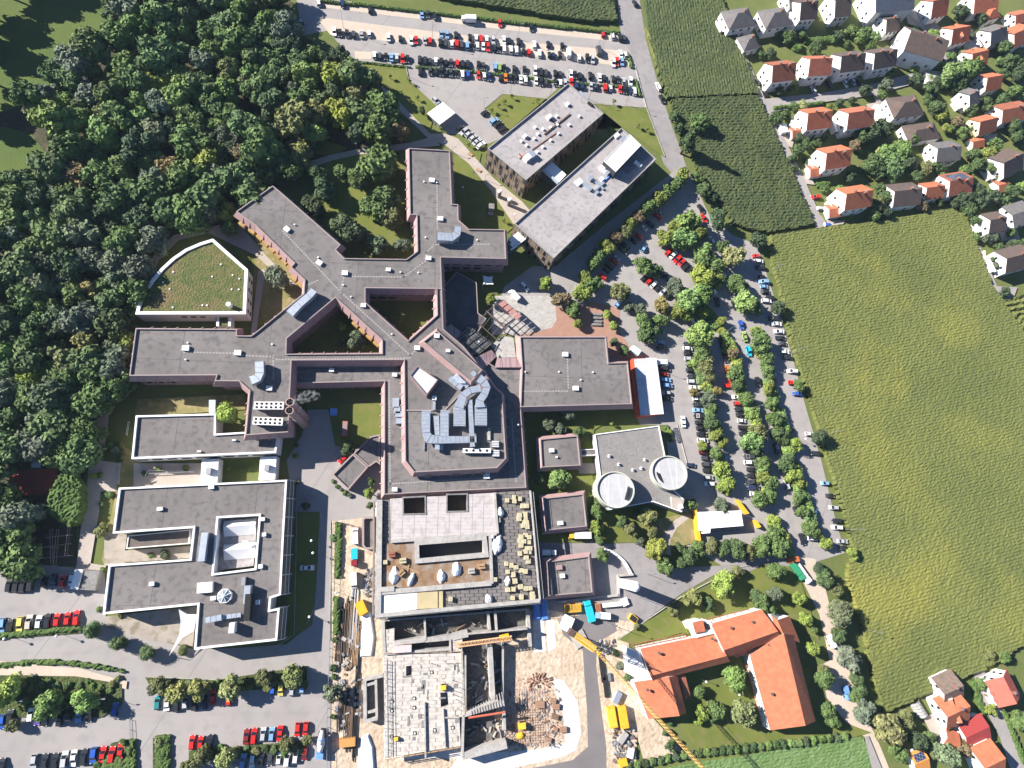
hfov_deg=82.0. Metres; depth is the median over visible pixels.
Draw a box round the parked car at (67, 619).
[63,612,71,625]
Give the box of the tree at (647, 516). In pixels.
[637,507,657,526]
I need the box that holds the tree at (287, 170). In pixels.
[274,161,304,179]
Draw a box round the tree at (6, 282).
[0,274,16,301]
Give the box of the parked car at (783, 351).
[778,349,789,354]
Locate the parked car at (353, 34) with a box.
[351,30,355,38]
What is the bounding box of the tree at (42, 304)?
[31,293,59,316]
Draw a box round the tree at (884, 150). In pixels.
[877,144,896,159]
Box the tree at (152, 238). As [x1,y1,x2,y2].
[134,224,169,257]
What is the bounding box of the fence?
[326,523,333,767]
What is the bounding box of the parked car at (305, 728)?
[302,722,308,735]
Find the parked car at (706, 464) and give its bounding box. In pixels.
[701,462,712,466]
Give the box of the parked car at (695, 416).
[693,414,704,418]
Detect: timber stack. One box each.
[334,622,343,670]
[336,684,349,733]
[337,600,349,657]
[342,697,354,752]
[343,598,353,659]
[347,585,359,654]
[351,622,359,668]
[352,673,359,761]
[353,653,359,717]
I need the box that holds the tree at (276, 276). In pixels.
[263,264,289,288]
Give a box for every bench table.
[591,313,601,315]
[591,320,601,322]
[591,323,601,325]
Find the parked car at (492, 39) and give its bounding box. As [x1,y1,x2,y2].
[491,36,494,43]
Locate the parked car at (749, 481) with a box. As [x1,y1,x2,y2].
[747,479,757,484]
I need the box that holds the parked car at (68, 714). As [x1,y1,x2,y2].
[65,706,72,720]
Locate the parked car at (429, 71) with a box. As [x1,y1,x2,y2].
[428,67,431,75]
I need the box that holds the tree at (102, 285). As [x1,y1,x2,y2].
[92,277,111,292]
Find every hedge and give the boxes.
[0,625,82,639]
[0,659,125,672]
[98,739,137,767]
[154,734,171,767]
[320,0,620,34]
[333,596,340,634]
[334,523,342,577]
[359,61,410,67]
[415,65,473,72]
[474,71,635,87]
[627,51,633,68]
[634,78,642,97]
[664,425,670,441]
[773,101,824,109]
[802,35,832,44]
[815,180,830,187]
[968,679,986,714]
[1002,711,1023,764]
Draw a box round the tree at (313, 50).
[300,44,321,64]
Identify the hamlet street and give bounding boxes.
[744,9,1023,767]
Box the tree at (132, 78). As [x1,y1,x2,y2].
[116,64,150,94]
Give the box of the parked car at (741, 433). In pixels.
[739,431,747,435]
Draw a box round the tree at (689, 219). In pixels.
[675,209,702,231]
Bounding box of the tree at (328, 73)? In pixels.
[319,61,348,89]
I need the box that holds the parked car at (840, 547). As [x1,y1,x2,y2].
[838,545,847,549]
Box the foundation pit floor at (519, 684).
[494,675,561,747]
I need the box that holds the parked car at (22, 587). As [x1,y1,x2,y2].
[18,580,26,592]
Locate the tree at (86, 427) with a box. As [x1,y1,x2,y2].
[67,417,108,441]
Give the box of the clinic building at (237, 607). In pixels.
[103,480,295,649]
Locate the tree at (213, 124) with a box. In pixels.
[205,118,226,132]
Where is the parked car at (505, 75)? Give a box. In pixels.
[503,73,507,81]
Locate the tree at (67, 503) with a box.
[46,473,88,526]
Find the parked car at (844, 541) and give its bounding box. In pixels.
[836,538,847,543]
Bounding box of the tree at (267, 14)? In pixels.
[255,9,276,32]
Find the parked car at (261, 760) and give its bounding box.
[258,752,264,766]
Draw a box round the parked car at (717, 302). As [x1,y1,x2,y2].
[714,297,719,307]
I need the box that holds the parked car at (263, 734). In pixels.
[259,727,266,741]
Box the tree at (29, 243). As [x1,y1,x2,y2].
[12,234,42,253]
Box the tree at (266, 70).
[260,63,280,86]
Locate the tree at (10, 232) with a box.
[1,225,29,251]
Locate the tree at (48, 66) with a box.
[37,58,58,85]
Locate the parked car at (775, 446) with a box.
[772,443,779,454]
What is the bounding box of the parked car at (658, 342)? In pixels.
[656,340,664,344]
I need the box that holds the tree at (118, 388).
[100,371,138,403]
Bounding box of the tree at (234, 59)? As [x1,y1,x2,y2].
[221,52,242,69]
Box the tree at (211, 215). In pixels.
[202,204,218,224]
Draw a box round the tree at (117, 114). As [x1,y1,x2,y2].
[99,99,135,133]
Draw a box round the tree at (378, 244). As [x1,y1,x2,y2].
[363,234,389,256]
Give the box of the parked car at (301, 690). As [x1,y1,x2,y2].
[299,686,304,693]
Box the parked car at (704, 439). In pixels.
[697,438,708,442]
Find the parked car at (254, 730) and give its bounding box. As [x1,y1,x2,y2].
[250,727,257,743]
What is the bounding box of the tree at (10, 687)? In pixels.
[0,671,24,707]
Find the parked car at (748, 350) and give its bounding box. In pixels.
[745,346,751,356]
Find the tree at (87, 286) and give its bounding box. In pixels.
[79,278,99,300]
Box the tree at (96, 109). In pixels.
[91,105,101,116]
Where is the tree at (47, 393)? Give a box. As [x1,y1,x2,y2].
[26,375,77,411]
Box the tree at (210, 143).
[196,132,224,156]
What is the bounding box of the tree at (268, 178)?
[250,166,274,185]
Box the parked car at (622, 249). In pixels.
[618,245,627,254]
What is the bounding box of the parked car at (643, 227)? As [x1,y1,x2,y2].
[640,224,647,231]
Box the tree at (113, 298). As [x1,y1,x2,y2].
[94,286,125,309]
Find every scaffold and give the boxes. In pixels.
[372,492,543,618]
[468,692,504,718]
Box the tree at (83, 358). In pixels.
[65,343,104,373]
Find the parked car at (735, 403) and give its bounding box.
[733,401,742,405]
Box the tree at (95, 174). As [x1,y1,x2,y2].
[79,158,116,192]
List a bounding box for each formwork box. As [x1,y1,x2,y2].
[536,701,544,707]
[545,737,551,742]
[549,697,556,703]
[551,713,558,720]
[552,703,559,709]
[559,726,566,732]
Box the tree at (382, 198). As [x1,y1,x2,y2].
[371,184,402,220]
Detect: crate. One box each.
[389,552,395,556]
[397,569,405,576]
[399,558,405,563]
[468,568,474,573]
[478,563,484,568]
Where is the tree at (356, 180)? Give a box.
[347,168,368,191]
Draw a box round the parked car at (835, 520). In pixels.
[831,518,841,522]
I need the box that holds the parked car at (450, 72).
[449,69,452,77]
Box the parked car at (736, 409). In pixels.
[734,407,743,411]
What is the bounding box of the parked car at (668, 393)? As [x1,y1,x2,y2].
[662,391,670,395]
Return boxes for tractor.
[787,556,799,563]
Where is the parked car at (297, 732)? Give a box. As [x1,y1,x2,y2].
[294,722,300,736]
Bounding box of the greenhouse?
[909,698,927,718]
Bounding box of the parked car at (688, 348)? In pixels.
[683,346,692,350]
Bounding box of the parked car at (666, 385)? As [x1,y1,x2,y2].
[661,383,672,387]
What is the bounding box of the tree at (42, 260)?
[29,250,52,273]
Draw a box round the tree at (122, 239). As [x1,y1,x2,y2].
[99,224,140,257]
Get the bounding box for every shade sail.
[170,610,196,653]
[482,276,493,287]
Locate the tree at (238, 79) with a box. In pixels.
[234,74,248,94]
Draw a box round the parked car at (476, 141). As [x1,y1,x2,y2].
[472,138,481,145]
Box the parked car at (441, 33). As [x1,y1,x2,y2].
[439,30,442,37]
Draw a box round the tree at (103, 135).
[86,114,123,152]
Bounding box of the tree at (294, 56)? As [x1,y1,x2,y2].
[286,48,311,64]
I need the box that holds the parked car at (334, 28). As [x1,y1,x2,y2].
[332,26,336,36]
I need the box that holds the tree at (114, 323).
[92,308,133,341]
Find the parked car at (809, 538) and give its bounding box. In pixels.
[807,536,817,540]
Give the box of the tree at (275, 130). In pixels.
[266,124,283,140]
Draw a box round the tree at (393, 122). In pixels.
[388,115,399,125]
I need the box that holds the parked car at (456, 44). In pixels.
[454,40,458,48]
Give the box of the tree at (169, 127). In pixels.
[159,120,177,140]
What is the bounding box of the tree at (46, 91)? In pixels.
[35,83,62,99]
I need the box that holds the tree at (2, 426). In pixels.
[0,422,9,432]
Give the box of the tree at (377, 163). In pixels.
[354,143,398,184]
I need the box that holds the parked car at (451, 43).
[450,40,453,47]
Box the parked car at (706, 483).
[704,481,714,485]
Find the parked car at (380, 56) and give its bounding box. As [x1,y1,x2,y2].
[378,52,381,60]
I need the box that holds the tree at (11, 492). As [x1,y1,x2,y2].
[0,482,26,510]
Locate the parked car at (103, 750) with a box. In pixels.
[99,746,107,762]
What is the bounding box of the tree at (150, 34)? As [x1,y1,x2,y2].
[135,32,156,42]
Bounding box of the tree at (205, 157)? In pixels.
[191,147,217,167]
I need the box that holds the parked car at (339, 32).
[338,29,341,36]
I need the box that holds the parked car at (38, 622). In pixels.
[35,615,43,628]
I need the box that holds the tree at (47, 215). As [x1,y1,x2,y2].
[35,211,53,221]
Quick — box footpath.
[76,86,688,569]
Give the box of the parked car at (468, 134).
[464,130,472,137]
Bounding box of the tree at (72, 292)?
[56,282,87,305]
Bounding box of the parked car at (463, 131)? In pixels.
[459,126,468,135]
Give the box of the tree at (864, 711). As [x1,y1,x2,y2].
[852,698,876,724]
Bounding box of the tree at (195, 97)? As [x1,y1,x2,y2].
[190,93,205,106]
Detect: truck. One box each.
[351,548,357,565]
[541,550,555,554]
[568,532,591,538]
[583,600,595,622]
[594,612,610,619]
[789,562,805,579]
[797,563,811,583]
[825,634,836,647]
[841,685,849,699]
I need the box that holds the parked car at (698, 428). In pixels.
[696,426,705,430]
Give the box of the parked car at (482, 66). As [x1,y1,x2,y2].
[481,62,484,70]
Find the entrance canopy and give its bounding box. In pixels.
[477,300,520,341]
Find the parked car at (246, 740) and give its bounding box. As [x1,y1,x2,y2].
[243,728,250,744]
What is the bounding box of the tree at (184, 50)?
[172,40,198,64]
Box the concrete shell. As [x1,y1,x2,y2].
[363,607,531,759]
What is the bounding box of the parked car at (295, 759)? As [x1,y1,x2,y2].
[292,749,298,763]
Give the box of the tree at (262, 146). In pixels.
[238,124,286,168]
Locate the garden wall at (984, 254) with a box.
[982,250,987,260]
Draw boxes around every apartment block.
[852,0,914,26]
[890,26,949,72]
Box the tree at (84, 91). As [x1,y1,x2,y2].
[74,78,98,105]
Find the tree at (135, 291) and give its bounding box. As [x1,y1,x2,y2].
[119,276,151,308]
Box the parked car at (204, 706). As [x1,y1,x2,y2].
[201,694,207,709]
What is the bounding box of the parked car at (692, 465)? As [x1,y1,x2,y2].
[686,463,694,467]
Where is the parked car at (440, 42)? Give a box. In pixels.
[438,38,442,46]
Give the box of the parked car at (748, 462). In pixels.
[744,460,753,464]
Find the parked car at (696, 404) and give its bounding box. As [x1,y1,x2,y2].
[692,402,702,406]
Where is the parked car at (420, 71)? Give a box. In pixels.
[418,67,422,75]
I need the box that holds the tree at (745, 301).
[733,288,757,314]
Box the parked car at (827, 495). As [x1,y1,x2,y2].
[825,493,833,497]
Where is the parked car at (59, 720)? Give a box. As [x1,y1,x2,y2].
[55,709,63,726]
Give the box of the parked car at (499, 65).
[497,63,501,71]
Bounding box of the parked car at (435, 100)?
[432,96,439,104]
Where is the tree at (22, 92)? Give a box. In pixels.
[7,79,41,106]
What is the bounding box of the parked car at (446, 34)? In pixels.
[445,30,448,38]
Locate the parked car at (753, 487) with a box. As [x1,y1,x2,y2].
[748,485,759,489]
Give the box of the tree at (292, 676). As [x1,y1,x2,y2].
[281,663,302,688]
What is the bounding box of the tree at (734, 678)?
[721,664,745,693]
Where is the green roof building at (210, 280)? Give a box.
[135,239,252,328]
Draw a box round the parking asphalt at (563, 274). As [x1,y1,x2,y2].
[502,164,844,564]
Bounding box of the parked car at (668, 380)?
[660,378,670,382]
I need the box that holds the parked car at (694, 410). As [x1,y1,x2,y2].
[692,408,703,412]
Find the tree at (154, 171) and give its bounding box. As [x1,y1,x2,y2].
[138,164,168,185]
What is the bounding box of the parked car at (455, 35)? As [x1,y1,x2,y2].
[454,31,457,39]
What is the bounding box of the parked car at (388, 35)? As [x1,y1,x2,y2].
[386,33,390,41]
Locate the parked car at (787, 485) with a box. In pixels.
[783,480,790,490]
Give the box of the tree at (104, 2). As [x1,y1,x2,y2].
[100,0,108,6]
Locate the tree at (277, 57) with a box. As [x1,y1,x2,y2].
[264,48,287,67]
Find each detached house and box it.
[715,7,756,36]
[735,34,759,55]
[753,7,792,38]
[757,60,796,91]
[777,0,793,13]
[788,0,818,30]
[788,107,832,137]
[796,55,832,85]
[805,145,851,177]
[818,0,851,26]
[824,185,873,216]
[826,50,865,82]
[828,106,874,138]
[857,47,897,79]
[870,15,900,40]
[879,95,923,124]
[885,182,922,210]
[896,121,940,145]
[908,748,930,767]
[914,0,948,24]
[918,181,945,202]
[921,141,961,166]
[925,694,970,730]
[928,669,963,701]
[931,171,973,200]
[939,23,970,49]
[950,88,979,113]
[955,47,988,64]
[957,0,998,21]
[965,114,997,137]
[965,738,1005,767]
[970,73,1002,96]
[970,211,1006,237]
[973,24,1007,49]
[978,8,1000,26]
[979,148,1023,182]
[980,668,1019,707]
[984,101,1023,128]
[985,244,1023,277]
[997,200,1023,231]
[1000,10,1023,27]
[1005,24,1023,54]
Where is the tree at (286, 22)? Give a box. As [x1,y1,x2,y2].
[269,9,304,38]
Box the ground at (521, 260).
[61,0,1023,767]
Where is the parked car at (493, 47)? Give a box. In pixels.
[492,44,495,51]
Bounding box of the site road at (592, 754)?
[535,615,616,767]
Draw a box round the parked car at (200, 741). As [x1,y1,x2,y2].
[197,736,204,748]
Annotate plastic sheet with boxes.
[389,566,398,583]
[407,573,414,585]
[437,569,444,582]
[452,562,460,576]
[485,594,491,602]
[492,538,497,555]
[496,534,502,551]
[497,507,503,517]
[505,576,510,585]
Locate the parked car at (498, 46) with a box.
[496,43,500,52]
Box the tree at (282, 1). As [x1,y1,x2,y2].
[272,0,289,3]
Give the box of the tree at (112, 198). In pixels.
[96,180,129,216]
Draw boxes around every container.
[70,569,86,589]
[80,570,102,590]
[330,408,336,415]
[339,736,355,747]
[342,421,347,436]
[354,599,367,615]
[559,614,574,631]
[598,655,605,682]
[602,602,621,607]
[603,675,609,697]
[606,705,617,728]
[612,690,621,704]
[616,705,628,728]
[617,731,628,744]
[618,757,627,767]
[620,597,628,606]
[627,748,634,758]
[628,345,640,356]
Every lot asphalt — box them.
[0,409,380,767]
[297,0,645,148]
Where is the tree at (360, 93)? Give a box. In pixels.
[345,85,369,102]
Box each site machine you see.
[440,684,446,690]
[518,721,525,729]
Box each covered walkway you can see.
[200,459,222,483]
[259,456,279,480]
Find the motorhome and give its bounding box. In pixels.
[461,14,475,23]
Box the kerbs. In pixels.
[153,66,757,679]
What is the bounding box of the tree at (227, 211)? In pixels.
[217,201,236,221]
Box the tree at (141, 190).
[118,173,165,208]
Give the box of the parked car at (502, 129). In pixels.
[498,125,507,133]
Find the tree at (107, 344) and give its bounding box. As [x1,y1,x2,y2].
[98,339,119,352]
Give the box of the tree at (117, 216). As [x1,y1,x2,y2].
[112,212,124,225]
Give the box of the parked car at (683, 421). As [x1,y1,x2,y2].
[680,416,685,426]
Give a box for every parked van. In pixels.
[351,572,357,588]
[352,528,358,544]
[508,289,520,301]
[657,359,668,365]
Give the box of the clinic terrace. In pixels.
[104,532,196,645]
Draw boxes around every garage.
[778,123,788,134]
[787,127,801,139]
[804,165,821,178]
[823,204,841,219]
[872,104,884,120]
[923,70,941,82]
[938,728,960,749]
[954,712,990,744]
[963,40,976,49]
[965,137,984,149]
[989,179,1009,192]
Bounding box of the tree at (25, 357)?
[10,342,48,375]
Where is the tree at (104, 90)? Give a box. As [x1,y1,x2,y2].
[91,78,124,106]
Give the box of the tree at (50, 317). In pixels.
[38,304,68,335]
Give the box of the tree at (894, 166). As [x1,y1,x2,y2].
[882,153,905,179]
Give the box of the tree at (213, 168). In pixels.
[203,163,221,174]
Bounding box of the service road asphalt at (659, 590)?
[538,536,798,628]
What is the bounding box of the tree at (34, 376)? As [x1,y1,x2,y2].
[12,369,41,383]
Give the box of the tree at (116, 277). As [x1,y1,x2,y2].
[102,265,128,288]
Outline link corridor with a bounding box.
[581,449,595,456]
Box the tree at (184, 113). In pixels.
[171,102,204,124]
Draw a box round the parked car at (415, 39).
[414,36,417,43]
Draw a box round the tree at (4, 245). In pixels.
[0,227,14,253]
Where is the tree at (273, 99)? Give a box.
[257,87,288,118]
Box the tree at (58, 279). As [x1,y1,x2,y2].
[51,271,67,283]
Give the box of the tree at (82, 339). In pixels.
[69,326,98,348]
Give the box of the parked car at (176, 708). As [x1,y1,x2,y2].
[173,702,179,711]
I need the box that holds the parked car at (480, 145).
[476,141,485,149]
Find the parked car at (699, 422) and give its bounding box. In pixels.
[695,420,703,424]
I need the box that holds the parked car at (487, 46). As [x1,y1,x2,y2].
[486,42,489,51]
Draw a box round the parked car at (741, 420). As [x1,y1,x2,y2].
[737,419,745,422]
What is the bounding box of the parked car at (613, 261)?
[609,257,618,265]
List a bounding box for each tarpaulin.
[358,733,374,767]
[360,611,373,656]
[532,604,540,620]
[541,598,548,620]
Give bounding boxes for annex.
[332,434,380,490]
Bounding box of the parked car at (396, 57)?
[395,53,398,61]
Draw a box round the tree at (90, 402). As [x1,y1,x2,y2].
[70,384,116,419]
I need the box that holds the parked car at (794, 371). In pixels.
[787,369,797,373]
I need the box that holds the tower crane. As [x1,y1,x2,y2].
[566,627,704,767]
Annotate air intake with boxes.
[497,189,501,197]
[507,197,511,206]
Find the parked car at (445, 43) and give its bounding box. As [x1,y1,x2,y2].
[443,39,447,47]
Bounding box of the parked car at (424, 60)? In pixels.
[423,56,426,65]
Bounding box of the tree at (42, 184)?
[31,174,47,190]
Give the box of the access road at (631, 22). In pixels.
[617,0,686,172]
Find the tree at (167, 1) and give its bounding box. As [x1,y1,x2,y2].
[158,0,176,8]
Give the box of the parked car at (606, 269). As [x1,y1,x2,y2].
[602,266,610,273]
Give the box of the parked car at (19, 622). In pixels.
[16,616,24,630]
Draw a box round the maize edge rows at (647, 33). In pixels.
[644,27,675,93]
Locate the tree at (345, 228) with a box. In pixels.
[329,213,369,242]
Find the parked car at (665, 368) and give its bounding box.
[659,366,669,371]
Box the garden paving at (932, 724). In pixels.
[738,15,1019,735]
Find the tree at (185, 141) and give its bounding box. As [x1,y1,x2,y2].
[168,123,201,159]
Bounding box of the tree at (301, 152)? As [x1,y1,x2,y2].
[288,138,313,166]
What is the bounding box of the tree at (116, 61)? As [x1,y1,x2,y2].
[104,48,135,73]
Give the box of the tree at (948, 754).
[927,741,962,767]
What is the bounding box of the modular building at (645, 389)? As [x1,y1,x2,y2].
[628,358,663,418]
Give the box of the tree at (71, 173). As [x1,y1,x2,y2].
[58,160,86,186]
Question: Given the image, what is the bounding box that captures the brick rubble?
[522,672,551,690]
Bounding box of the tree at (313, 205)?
[301,194,325,217]
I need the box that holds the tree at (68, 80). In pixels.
[50,66,82,94]
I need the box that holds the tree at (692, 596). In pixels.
[681,587,701,605]
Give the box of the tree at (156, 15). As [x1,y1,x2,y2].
[138,0,177,42]
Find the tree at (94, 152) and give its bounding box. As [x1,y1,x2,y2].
[82,143,106,163]
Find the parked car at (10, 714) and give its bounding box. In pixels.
[6,709,14,722]
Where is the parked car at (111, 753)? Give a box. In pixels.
[107,746,115,763]
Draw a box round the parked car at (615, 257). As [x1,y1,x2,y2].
[612,254,619,261]
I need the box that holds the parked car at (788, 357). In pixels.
[782,355,791,359]
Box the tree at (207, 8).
[192,0,224,17]
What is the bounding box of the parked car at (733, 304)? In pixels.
[731,300,736,309]
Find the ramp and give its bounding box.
[31,461,40,467]
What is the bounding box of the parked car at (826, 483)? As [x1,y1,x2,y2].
[820,481,828,485]
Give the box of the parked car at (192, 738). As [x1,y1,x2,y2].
[188,735,195,749]
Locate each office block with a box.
[484,83,603,196]
[511,128,655,269]
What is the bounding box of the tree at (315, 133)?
[296,120,329,142]
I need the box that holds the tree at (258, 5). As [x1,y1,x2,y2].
[247,0,275,12]
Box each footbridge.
[507,232,525,257]
[540,162,565,188]
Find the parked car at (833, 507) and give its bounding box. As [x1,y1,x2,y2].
[828,505,838,509]
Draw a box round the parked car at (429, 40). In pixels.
[428,37,431,44]
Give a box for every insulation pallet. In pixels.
[512,578,517,583]
[519,594,523,599]
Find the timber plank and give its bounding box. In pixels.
[404,563,419,574]
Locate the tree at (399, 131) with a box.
[388,121,409,141]
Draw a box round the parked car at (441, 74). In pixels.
[439,66,443,76]
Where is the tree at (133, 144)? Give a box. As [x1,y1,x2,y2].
[119,125,159,163]
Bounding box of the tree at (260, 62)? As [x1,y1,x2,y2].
[252,59,267,70]
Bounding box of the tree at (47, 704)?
[31,688,64,722]
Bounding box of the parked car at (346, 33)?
[345,29,348,37]
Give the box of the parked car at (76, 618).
[72,610,80,625]
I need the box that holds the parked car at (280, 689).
[278,682,283,695]
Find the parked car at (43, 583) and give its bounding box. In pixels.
[40,576,48,587]
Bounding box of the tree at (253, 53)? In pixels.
[241,44,267,66]
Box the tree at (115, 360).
[97,343,131,379]
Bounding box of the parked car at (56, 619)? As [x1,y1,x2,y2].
[53,613,61,626]
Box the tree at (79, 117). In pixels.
[61,105,89,134]
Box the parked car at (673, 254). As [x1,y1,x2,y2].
[669,250,677,258]
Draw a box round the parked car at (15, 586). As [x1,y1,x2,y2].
[11,580,19,592]
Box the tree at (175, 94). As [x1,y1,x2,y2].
[159,79,195,111]
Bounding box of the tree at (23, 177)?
[6,168,37,190]
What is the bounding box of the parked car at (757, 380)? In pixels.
[754,377,760,386]
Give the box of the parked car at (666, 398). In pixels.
[662,396,671,400]
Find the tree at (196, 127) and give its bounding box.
[183,119,205,134]
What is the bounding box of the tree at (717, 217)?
[710,207,725,233]
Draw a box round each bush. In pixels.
[15,693,21,701]
[20,680,26,687]
[21,697,31,705]
[38,681,45,687]
[45,676,53,683]
[51,681,60,689]
[63,681,71,690]
[64,690,75,698]
[76,681,83,688]
[84,678,92,683]
[88,473,96,478]
[89,682,95,689]
[92,522,106,537]
[93,761,100,767]
[96,472,102,478]
[97,684,104,691]
[100,693,108,703]
[104,491,113,497]
[105,688,113,693]
[108,678,115,687]
[109,445,121,454]
[116,675,121,682]
[117,612,123,618]
[117,758,124,764]
[118,441,127,449]
[119,451,126,460]
[119,739,126,745]
[125,746,132,756]
[154,737,162,747]
[155,751,165,760]
[160,549,170,559]
[177,644,187,655]
[182,465,188,470]
[184,680,191,687]
[212,678,220,689]
[215,743,223,754]
[233,745,241,753]
[238,683,244,690]
[242,745,249,752]
[245,681,253,690]
[251,746,259,756]
[261,744,269,752]
[262,684,270,692]
[270,745,278,755]
[272,681,277,686]
[280,751,287,757]
[289,743,297,754]
[300,680,308,689]
[301,502,310,509]
[329,534,336,541]
[329,664,335,671]
[331,673,336,679]
[332,637,337,642]
[613,649,619,656]
[615,661,623,669]
[623,673,630,680]
[633,760,640,767]
[641,758,649,767]
[649,757,656,765]
[657,755,664,764]
[664,753,670,762]
[666,718,672,725]
[672,751,679,761]
[679,749,687,759]
[686,357,700,369]
[688,749,695,758]
[694,369,701,377]
[694,748,702,757]
[696,372,705,384]
[698,379,712,390]
[701,385,712,392]
[702,747,710,756]
[703,305,714,315]
[706,313,717,320]
[710,320,718,328]
[710,747,718,756]
[712,284,722,291]
[716,325,728,333]
[718,745,725,755]
[719,331,730,340]
[719,453,725,461]
[722,337,734,345]
[722,342,736,353]
[726,744,733,754]
[731,355,742,365]
[734,742,740,754]
[736,389,745,396]
[740,383,746,391]
[741,742,749,753]
[743,401,759,413]
[743,410,761,423]
[750,419,761,424]
[750,742,757,752]
[753,459,759,467]
[756,742,764,750]
[760,364,775,378]
[763,379,778,394]
[764,740,772,750]
[766,513,781,525]
[767,393,779,398]
[771,407,787,419]
[772,740,780,749]
[773,523,782,529]
[778,739,787,749]
[781,422,790,433]
[781,445,795,454]
[781,529,790,540]
[786,546,795,556]
[787,738,796,747]
[791,42,801,51]
[791,484,806,491]
[793,491,810,499]
[794,461,802,469]
[794,738,803,747]
[798,99,808,108]
[799,498,812,507]
[802,509,817,521]
[803,736,809,746]
[811,735,817,745]
[817,735,825,743]
[819,184,830,193]
[825,734,833,742]
[833,732,841,742]
[841,731,848,740]
[857,165,863,172]
[871,30,881,40]
[884,176,896,183]
[885,69,895,77]
[905,168,913,176]
[908,25,918,29]
[910,66,919,72]
[927,28,939,35]
[931,64,938,70]
[933,92,940,97]
[938,61,947,70]
[938,168,947,175]
[946,52,956,60]
[948,121,957,132]
[956,48,965,54]
[966,132,974,139]
[995,56,1001,64]
[1013,47,1023,52]
[1015,181,1023,191]
[1018,141,1023,147]
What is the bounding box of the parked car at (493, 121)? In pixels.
[489,117,498,125]
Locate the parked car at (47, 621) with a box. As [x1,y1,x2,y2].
[43,613,51,628]
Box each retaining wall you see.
[117,463,120,483]
[557,573,633,602]
[604,549,631,573]
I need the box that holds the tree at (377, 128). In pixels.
[362,108,391,146]
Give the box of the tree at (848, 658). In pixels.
[835,645,862,673]
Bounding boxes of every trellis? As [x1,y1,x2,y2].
[49,529,54,565]
[53,529,58,565]
[64,527,71,555]
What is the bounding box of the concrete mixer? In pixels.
[316,728,326,758]
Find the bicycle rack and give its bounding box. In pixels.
[673,427,680,441]
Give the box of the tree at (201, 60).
[187,49,215,74]
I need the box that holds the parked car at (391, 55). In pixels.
[389,53,393,61]
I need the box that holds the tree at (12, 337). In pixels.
[0,332,20,342]
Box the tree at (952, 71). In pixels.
[939,61,967,88]
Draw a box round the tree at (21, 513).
[0,499,47,530]
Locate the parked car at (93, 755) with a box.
[89,746,98,763]
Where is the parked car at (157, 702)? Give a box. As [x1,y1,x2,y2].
[154,695,161,709]
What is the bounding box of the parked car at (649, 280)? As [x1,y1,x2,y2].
[645,277,653,284]
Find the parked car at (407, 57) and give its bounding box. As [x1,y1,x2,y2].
[405,55,409,62]
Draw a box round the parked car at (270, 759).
[267,751,272,765]
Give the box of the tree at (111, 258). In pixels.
[96,248,124,275]
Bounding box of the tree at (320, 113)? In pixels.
[306,97,330,126]
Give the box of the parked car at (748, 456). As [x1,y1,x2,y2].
[743,454,754,458]
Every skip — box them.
[564,603,580,612]
[594,603,600,611]
[627,613,637,623]
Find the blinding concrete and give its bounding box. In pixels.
[383,620,580,767]
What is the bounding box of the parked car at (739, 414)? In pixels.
[735,412,744,416]
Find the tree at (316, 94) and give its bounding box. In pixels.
[308,90,323,104]
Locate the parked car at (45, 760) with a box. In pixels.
[40,753,49,767]
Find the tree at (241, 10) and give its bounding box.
[222,0,251,27]
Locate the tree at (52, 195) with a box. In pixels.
[45,186,63,210]
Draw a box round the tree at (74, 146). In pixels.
[46,130,92,162]
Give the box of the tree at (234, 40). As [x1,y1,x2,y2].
[213,21,257,57]
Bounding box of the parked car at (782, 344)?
[778,342,786,345]
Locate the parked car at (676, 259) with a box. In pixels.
[672,255,681,263]
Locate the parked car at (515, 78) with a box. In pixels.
[514,74,517,82]
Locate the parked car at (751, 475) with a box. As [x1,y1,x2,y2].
[747,473,756,477]
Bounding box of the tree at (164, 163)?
[154,155,176,177]
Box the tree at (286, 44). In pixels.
[270,34,302,54]
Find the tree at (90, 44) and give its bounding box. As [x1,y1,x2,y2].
[68,26,111,65]
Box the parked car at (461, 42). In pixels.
[459,40,463,48]
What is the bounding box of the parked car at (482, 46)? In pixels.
[481,42,484,50]
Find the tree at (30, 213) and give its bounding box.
[22,204,47,229]
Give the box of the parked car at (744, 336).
[741,331,747,341]
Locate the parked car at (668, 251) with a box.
[664,248,672,255]
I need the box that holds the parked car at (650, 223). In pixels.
[645,220,654,228]
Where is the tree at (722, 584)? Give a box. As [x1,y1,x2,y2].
[710,569,735,599]
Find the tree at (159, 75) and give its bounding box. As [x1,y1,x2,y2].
[153,66,168,83]
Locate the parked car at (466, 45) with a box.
[465,41,468,49]
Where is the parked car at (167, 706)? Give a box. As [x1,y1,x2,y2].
[163,697,170,710]
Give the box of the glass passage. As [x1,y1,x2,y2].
[209,400,218,413]
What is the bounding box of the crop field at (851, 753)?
[669,736,871,767]
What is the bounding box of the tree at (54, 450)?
[39,437,66,468]
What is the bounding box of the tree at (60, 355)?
[47,346,76,371]
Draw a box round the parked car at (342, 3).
[340,0,344,7]
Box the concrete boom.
[454,633,511,647]
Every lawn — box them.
[102,235,694,564]
[251,64,870,760]
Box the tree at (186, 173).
[165,158,207,193]
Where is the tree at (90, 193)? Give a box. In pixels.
[73,184,100,202]
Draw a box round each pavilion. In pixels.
[536,433,582,471]
[538,490,588,534]
[542,552,594,599]
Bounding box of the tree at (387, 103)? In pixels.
[366,89,402,120]
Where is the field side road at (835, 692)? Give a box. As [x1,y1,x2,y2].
[799,556,888,767]
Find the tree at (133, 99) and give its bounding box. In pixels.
[123,90,148,109]
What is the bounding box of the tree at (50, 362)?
[36,360,53,379]
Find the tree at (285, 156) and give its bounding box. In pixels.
[275,149,290,165]
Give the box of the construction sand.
[332,518,680,767]
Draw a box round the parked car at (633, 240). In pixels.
[629,236,637,244]
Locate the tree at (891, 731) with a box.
[872,713,906,745]

